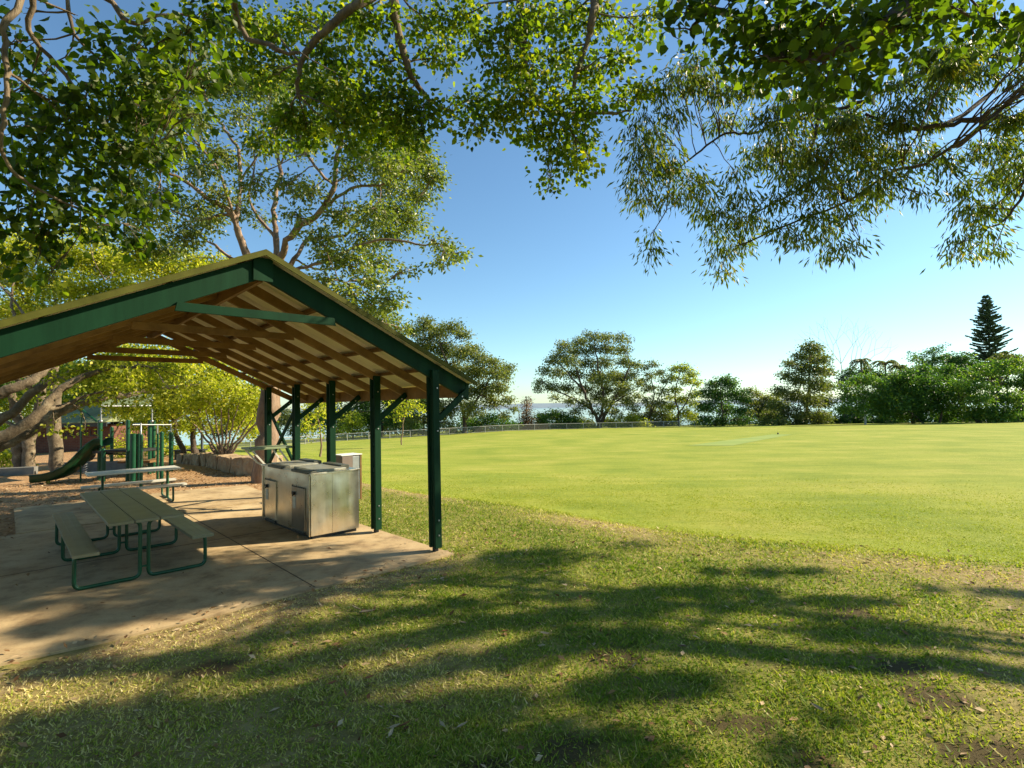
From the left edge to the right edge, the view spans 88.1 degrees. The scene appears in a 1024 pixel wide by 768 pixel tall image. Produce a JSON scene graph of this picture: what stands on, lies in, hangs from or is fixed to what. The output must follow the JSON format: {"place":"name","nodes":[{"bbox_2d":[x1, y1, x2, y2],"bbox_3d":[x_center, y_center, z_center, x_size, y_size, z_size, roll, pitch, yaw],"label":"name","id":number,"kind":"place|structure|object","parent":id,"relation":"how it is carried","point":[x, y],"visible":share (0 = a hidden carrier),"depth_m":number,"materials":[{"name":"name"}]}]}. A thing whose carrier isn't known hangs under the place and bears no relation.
{"place":"outdoors","nodes":[
{"label":"outdoors","id":0,"kind":"place"},
{"bbox_2d":[0,422,1023,767],"bbox_3d":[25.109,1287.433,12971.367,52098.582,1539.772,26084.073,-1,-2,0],"label":"ground","id":1,"kind":"structure","parent":0,"point":[988,458],"depth_m":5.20,"materials":[{"name":"green plant"}]},
{"bbox_2d":[0,466,37,475],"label":"retaining wall","id":2,"kind":"structure","parent":1,"relation":"on","point":[10,471],"depth_m":17.30,"materials":[{"name":"grey concrete"}]},
{"bbox_2d":[0,448,40,467],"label":"shrub","id":3,"kind":"object","parent":1,"relation":"on","point":[5,459],"visible":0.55,"depth_m":19.92,"materials":[{"name":"green plant"}]},
{"bbox_2d":[0,359,95,466],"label":"twin trunk tree","id":4,"kind":"object","parent":1,"relation":"on","point":[23,453],"visible":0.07,"depth_m":17.87,"materials":[{"name":"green plant"}]},
{"bbox_2d":[14,405,170,453],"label":"brick building","id":5,"kind":"structure","parent":1,"relation":"on","point":[70,443],"depth_m":27.93,"materials":[{"name":"red brick"}]},
{"bbox_2d":[64,461,124,471],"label":"retaining wall","id":6,"kind":"structure","parent":1,"relation":"on","point":[111,465],"depth_m":17.91,"materials":[{"name":"grey concrete"}]},
{"bbox_2d":[29,394,173,486],"bbox_3d":[-11.634,1.566,16.000,4.117,2.594,4.619,-1,-2,0],"label":"play structure","id":7,"kind":"object","parent":1,"relation":"on","point":[133,450],"visible":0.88,"depth_m":15.31,"materials":[{"name":"green metal"}]},
{"bbox_2d":[0,285,222,452],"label":"spreading fig tree","id":8,"kind":"object","parent":1,"relation":"on","point":[46,413],"visible":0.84,"depth_m":11.33,"materials":[{"name":"green plant"}]},
{"bbox_2d":[0,210,237,471],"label":"light green tree","id":9,"kind":"object","parent":1,"relation":"on","point":[107,265],"visible":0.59,"depth_m":16.60,"materials":[{"name":"green plant"}]},
{"bbox_2d":[0,0,260,296],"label":"overhanging tree","id":10,"kind":"object","parent":1,"relation":"on","point":[44,122],"visible":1,"depth_m":5.06,"materials":[{"name":"green plant"}]},
{"bbox_2d":[105,431,216,457],"bbox_3d":[-15.950,2.894,23.824,4.875,1.598,2.487,-1,-2,0],"label":"shrub","id":11,"kind":"object","parent":1,"relation":"on","point":[166,451],"visible":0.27,"depth_m":23.48,"materials":[{"name":"green plant"}]},
{"bbox_2d":[75,336,260,453],"bbox_3d":[-12.851,0.218,20.657,8.713,5.435,5.099,-1,-2,0],"label":"light green tree","id":12,"kind":"object","parent":1,"relation":"on","point":[126,412],"visible":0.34,"depth_m":19.90,"materials":[{"name":"green plant"}]},
{"bbox_2d":[0,305,375,438],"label":"background tree","id":13,"kind":"object","parent":1,"relation":"on","point":[28,407],"visible":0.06,"depth_m":32.39,"materials":[{"name":"green plant"}]},
{"bbox_2d":[173,449,207,459],"bbox_3d":[-13.332,3.002,21.908,1.240,0.580,0.400,-1,-2,0],"label":"park bench","id":14,"kind":"object","parent":1,"relation":"on","point":[177,451],"visible":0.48,"depth_m":21.75,"materials":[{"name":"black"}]},
{"bbox_2d":[201,436,203,448],"bbox_3d":[-13.133,2.745,22.419,0.111,1.307,0.111,0,-2,-22],"label":"bollard","id":15,"kind":"object","parent":1,"relation":"on","point":[202,441],"visible":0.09,"depth_m":22.39,"materials":[{"name":"grey metal"}]},
{"bbox_2d":[167,374,281,453],"bbox_3d":[-10.128,1.073,18.407,4.196,3.003,2.335,-1,-2,0],"label":"multi stem bush","id":16,"kind":"object","parent":1,"relation":"on","point":[241,402],"visible":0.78,"depth_m":18.41,"materials":[{"name":"green plant"}]},
{"bbox_2d":[0,485,453,665],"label":"concrete slab","id":17,"kind":"structure","parent":1,"relation":"on","point":[31,625],"depth_m":6.53,"materials":[{"name":"beige concrete"}]},
{"bbox_2d":[53,487,213,589],"bbox_3d":[-5.308,1.982,7.260,1.350,0.718,3.300,1,-3,-44],"label":"picnic table","id":18,"kind":"object","parent":17,"relation":"on","point":[126,507],"visible":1,"depth_m":6.71,"materials":[{"name":"metal"}]},
{"bbox_2d":[80,465,186,501],"bbox_3d":[-8.136,2.200,11.392,1.720,0.698,1.350,1,-3,-43],"label":"picnic table","id":19,"kind":"object","parent":17,"relation":"on","point":[102,474],"visible":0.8,"depth_m":11.37,"materials":[{"name":"metal"}]},
{"bbox_2d":[0,512,314,586],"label":"slab joint","id":20,"kind":"object","parent":17,"relation":"on","point":[198,542],"visible":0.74,"depth_m":7.20,"materials":[{"name":"grey concrete"}]},
{"bbox_2d":[0,249,476,551],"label":"park shelter","id":21,"kind":"object","parent":17,"relation":"on","point":[276,321],"visible":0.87,"depth_m":7.20,"materials":[{"name":"green paint"}]},
{"bbox_2d":[241,445,292,464],"bbox_3d":[-4.853,1.550,10.516,0.822,0.613,0.560,1,-3,-44],"label":"picnic table","id":22,"kind":"object","parent":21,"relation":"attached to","point":[273,447],"visible":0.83,"depth_m":10.47,"materials":[{"name":"paint"}]},
{"bbox_2d":[262,458,359,538],"bbox_3d":[-3.455,1.855,8.899,0.843,1.035,2.104,1,-3,-44],"label":"barbecue","id":23,"kind":"object","parent":17,"relation":"on","point":[311,498],"visible":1,"depth_m":8.28,"materials":[{"name":"silver metal"}]},
{"bbox_2d":[264,478,276,522],"bbox_3d":[-4.150,1.990,9.053,0.055,0.715,0.513,1,-3,-43],"label":"door","id":24,"kind":"structure","parent":23,"relation":"in","point":[270,485],"depth_m":9.05,"materials":[{"name":"silver metal"}]},
{"bbox_2d":[291,484,304,534],"bbox_3d":[-3.325,1.939,8.190,0.055,0.715,0.503,1,-3,-43],"label":"door","id":25,"kind":"structure","parent":23,"relation":"in","point":[298,493],"depth_m":8.18,"materials":[{"name":"silver metal"}]},
{"bbox_2d":[176,452,282,475],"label":"stone wall","id":26,"kind":"structure","parent":1,"relation":"on","point":[235,464],"depth_m":17.48,"materials":[{"name":"stone"}]},
{"bbox_2d":[83,52,483,483],"bbox_3d":[-6.729,-3.784,14.955,11.959,13.393,5.931,-1,-2,0],"label":"tall tree","id":27,"kind":"object","parent":1,"relation":"on","point":[388,175],"visible":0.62,"depth_m":14.12,"materials":[{"name":"green plant"}]},
{"bbox_2d":[203,406,419,439],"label":"background tree","id":28,"kind":"object","parent":1,"relation":"on","point":[283,418],"visible":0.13,"depth_m":91.34,"materials":[{"name":"green plant"}]},
{"bbox_2d":[300,402,341,456],"bbox_3d":[-8.775,1.910,23.856,2.677,3.276,2.470,-1,-2,0],"label":"leafy sapling","id":29,"kind":"object","parent":1,"relation":"on","point":[321,410],"visible":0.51,"depth_m":23.83,"materials":[{"name":"green plant"}]},
{"bbox_2d":[336,453,361,498],"bbox_3d":[-3.578,2.025,11.518,0.480,1.000,0.420,1,-3,-44],"label":"bin enclosure","id":30,"kind":"object","parent":1,"relation":"on","point":[353,460],"visible":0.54,"depth_m":11.45,"materials":[{"name":"metal"}]},
{"bbox_2d":[353,455,359,498],"bbox_3d":[-3.501,2.036,11.591,0.167,0.940,0.380,1,-3,-44],"label":"door","id":31,"kind":"structure","parent":30,"relation":"in","point":[356,458],"depth_m":11.49,"materials":[{"name":"metal"}]},
{"bbox_2d":[336,410,368,439],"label":"background tree","id":32,"kind":"object","parent":1,"relation":"on","point":[352,423],"visible":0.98,"depth_m":75.66,"materials":[{"name":"green plant"}]},
{"bbox_2d":[300,399,426,436],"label":"background tree","id":33,"kind":"object","parent":1,"relation":"on","point":[364,406],"visible":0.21,"depth_m":84.63,"materials":[{"name":"green plant"}]},
{"bbox_2d":[382,399,425,444],"bbox_3d":[-7.978,2.431,39.755,3.590,4.284,2.512,-1,-2,0],"label":"leafy sapling","id":34,"kind":"object","parent":1,"relation":"on","point":[407,407],"visible":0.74,"depth_m":39.59,"materials":[{"name":"green plant"}]},
{"bbox_2d":[383,406,462,435],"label":"background tree","id":35,"kind":"object","parent":1,"relation":"on","point":[423,420],"visible":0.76,"depth_m":79.03,"materials":[{"name":"green plant"}]},
{"bbox_2d":[398,313,520,432],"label":"gum tree","id":36,"kind":"object","parent":1,"relation":"on","point":[445,351],"visible":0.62,"depth_m":81.01,"materials":[{"name":"green plant"}]},
{"bbox_2d":[220,421,709,447],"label":"boundary fence","id":37,"kind":"object","parent":1,"relation":"on","point":[488,431],"visible":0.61,"depth_m":79.58,"materials":[{"name":"grey metal"}]},
{"bbox_2d":[445,412,524,432],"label":"background shrub","id":38,"kind":"object","parent":1,"relation":"on","point":[490,419],"visible":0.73,"depth_m":85.65,"materials":[{"name":"green plant"}]},
{"bbox_2d":[188,0,788,199],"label":"overhanging tree","id":39,"kind":"object","parent":1,"relation":"on","point":[270,36],"visible":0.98,"depth_m":7.80,"materials":[{"name":"green plant"}]},
{"bbox_2d":[0,467,1023,767],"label":"leaf litter","id":40,"kind":"object","parent":1,"relation":"on","point":[60,735],"visible":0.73,"depth_m":4.63,"materials":[{"name":"brown plant"}]},
{"bbox_2d":[460,408,589,430],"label":"background shrub","id":41,"kind":"object","parent":1,"relation":"on","point":[489,427],"visible":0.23,"depth_m":94.66,"materials":[{"name":"green plant"}]},
{"bbox_2d":[516,396,539,429],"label":"conical tree","id":42,"kind":"object","parent":1,"relation":"on","point":[526,412],"visible":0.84,"depth_m":89.46,"materials":[{"name":"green plant"}]},
{"bbox_2d":[529,407,585,428],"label":"background shrub","id":43,"kind":"object","parent":1,"relation":"on","point":[550,417],"visible":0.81,"depth_m":92.42,"materials":[{"name":"green plant"}]},
{"bbox_2d":[531,329,647,427],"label":"spreading gum tree","id":44,"kind":"object","parent":1,"relation":"on","point":[606,390],"visible":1,"depth_m":94.93,"materials":[{"name":"green plant"}]},
{"bbox_2d":[574,413,655,427],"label":"background shrub","id":45,"kind":"object","parent":1,"relation":"on","point":[634,421],"visible":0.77,"depth_m":93.01,"materials":[{"name":"green plant"}]},
{"bbox_2d":[631,360,675,426],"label":"gum tree","id":46,"kind":"object","parent":1,"relation":"on","point":[648,415],"visible":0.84,"depth_m":96.75,"materials":[{"name":"green plant"}]},
{"bbox_2d":[574,403,766,426],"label":"background shrub","id":47,"kind":"object","parent":1,"relation":"on","point":[608,419],"visible":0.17,"depth_m":100.41,"materials":[{"name":"green plant"}]},
{"bbox_2d":[658,360,703,425],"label":"gum tree","id":48,"kind":"object","parent":1,"relation":"on","point":[687,380],"visible":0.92,"depth_m":96.33,"materials":[{"name":"green plant"}]},
{"bbox_2d":[693,373,757,425],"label":"background tree","id":49,"kind":"object","parent":1,"relation":"on","point":[715,394],"visible":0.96,"depth_m":89.22,"materials":[{"name":"green plant"}]},
{"bbox_2d":[688,418,787,425],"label":"background shrub","id":50,"kind":"object","parent":1,"relation":"on","point":[692,424],"visible":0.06,"depth_m":97.26,"materials":[{"name":"green plant"}]},
{"bbox_2d":[688,434,791,445],"bbox_3d":[17.999,4.072,39.136,2.417,0.427,19.841,-3,-3,40],"label":"cricket pitch","id":51,"kind":"object","parent":1,"relation":"on","point":[736,441],"visible":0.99,"depth_m":36.22,"materials":[{"name":"beige soil"}]},
{"bbox_2d":[736,385,791,424],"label":"background shrub","id":52,"kind":"object","parent":1,"relation":"on","point":[757,403],"visible":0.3,"depth_m":99.74,"materials":[{"name":"green plant"}]},
{"bbox_2d":[753,337,842,425],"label":"leafy tree","id":53,"kind":"object","parent":1,"relation":"on","point":[803,355],"visible":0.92,"depth_m":86.69,"materials":[{"name":"green plant"}]},
{"bbox_2d":[606,9,1023,290],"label":"gum tree","id":54,"kind":"object","parent":1,"relation":"on","point":[949,73],"visible":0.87,"depth_m":8.24,"materials":[{"name":"green plant"}]},
{"bbox_2d":[812,703,824,712],"bbox_3d":[1.925,2.033,3.325,0.024,0.011,0.111,-21,5,-18],"label":"fallen leaf","id":55,"kind":"object","parent":1,"relation":"on","point":[817,706],"visible":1,"depth_m":3.33,"materials":[{"name":"grey plant"}]},
{"bbox_2d":[625,0,1023,132],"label":"overhanging tree","id":56,"kind":"object","parent":1,"relation":"on","point":[788,50],"visible":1,"depth_m":4.19,"materials":[{"name":"green plant"}]},
{"bbox_2d":[794,317,901,418],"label":"bare tree","id":57,"kind":"object","parent":1,"relation":"on","point":[852,351],"visible":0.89,"depth_m":92.08,"materials":[{"name":"brown plant"}]},
{"bbox_2d":[849,358,872,407],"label":"palm tree","id":58,"kind":"object","parent":1,"relation":"on","point":[862,361],"visible":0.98,"depth_m":92.77,"materials":[{"name":"green plant"}]},
{"bbox_2d":[830,370,898,423],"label":"background tree","id":59,"kind":"object","parent":1,"relation":"on","point":[852,398],"visible":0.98,"depth_m":79.27,"materials":[{"name":"green plant"}]},
{"bbox_2d":[833,364,926,422],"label":"background tree","id":60,"kind":"object","parent":1,"relation":"on","point":[846,373],"visible":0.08,"depth_m":95.63,"materials":[{"name":"green plant"}]},
{"bbox_2d":[869,360,900,417],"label":"palm tree","id":61,"kind":"object","parent":1,"relation":"on","point":[885,366],"visible":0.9,"depth_m":91.90,"materials":[{"name":"green plant"}]},
{"bbox_2d":[764,409,1022,424],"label":"hedge","id":62,"kind":"object","parent":1,"relation":"on","point":[857,419],"visible":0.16,"depth_m":88.07,"materials":[{"name":"green plant"}]},
{"bbox_2d":[887,365,910,374],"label":"palm tree","id":63,"kind":"object","parent":1,"relation":"on","point":[895,366],"visible":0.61,"depth_m":91.62,"materials":[{"name":"green plant"}]},
{"bbox_2d":[868,361,970,422],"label":"fig tree","id":64,"kind":"object","parent":1,"relation":"on","point":[917,401],"visible":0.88,"depth_m":79.37,"materials":[{"name":"green plant"}]},
{"bbox_2d":[901,342,959,378],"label":"background tree","id":65,"kind":"object","parent":1,"relation":"on","point":[927,360],"visible":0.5,"depth_m":93.60,"materials":[{"name":"green plant"}]},
{"bbox_2d":[937,351,987,386],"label":"background tree","id":66,"kind":"object","parent":1,"relation":"on","point":[963,361],"visible":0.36,"depth_m":88.99,"materials":[{"name":"green plant"}]},
{"bbox_2d":[945,355,1023,422],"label":"fig tree","id":67,"kind":"object","parent":1,"relation":"on","point":[978,414],"visible":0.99,"depth_m":75.48,"materials":[{"name":"green plant"}]},
{"bbox_2d":[962,294,1018,406],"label":"norfolk pine","id":68,"kind":"object","parent":1,"relation":"on","point":[985,318],"visible":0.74,"depth_m":107.65,"materials":[{"name":"green plant"}]},
{"bbox_2d":[980,351,1023,388],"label":"background tree","id":69,"kind":"object","parent":1,"relation":"on","point":[1000,356],"visible":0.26,"depth_m":90.80,"materials":[{"name":"green plant"}]},
{"bbox_2d":[8,402,1015,445],"bbox_3d":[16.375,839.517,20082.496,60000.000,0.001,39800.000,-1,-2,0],"label":"water","id":70,"kind":"structure","parent":0,"point":[185,440],"depth_m":1933.48,"materials":[{"name":"blue liquid"}]},
{"bbox_2d":[0,0,1023,413],"label":"sky","id":71,"kind":"structure","parent":0,"point":[551,269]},
{"bbox_2d":[200,395,978,412],"bbox_3d":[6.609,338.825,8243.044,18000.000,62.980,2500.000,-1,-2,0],"label":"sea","id":72,"kind":"structure","parent":0,"point":[540,405],"depth_m":7066.76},
{"bbox_2d":[362,470,1023,563],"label":"field grass","id":73,"kind":"structure","parent":0,"point":[789,541],"depth_m":9.80,"materials":[{"name":"green plant"}]}
]}

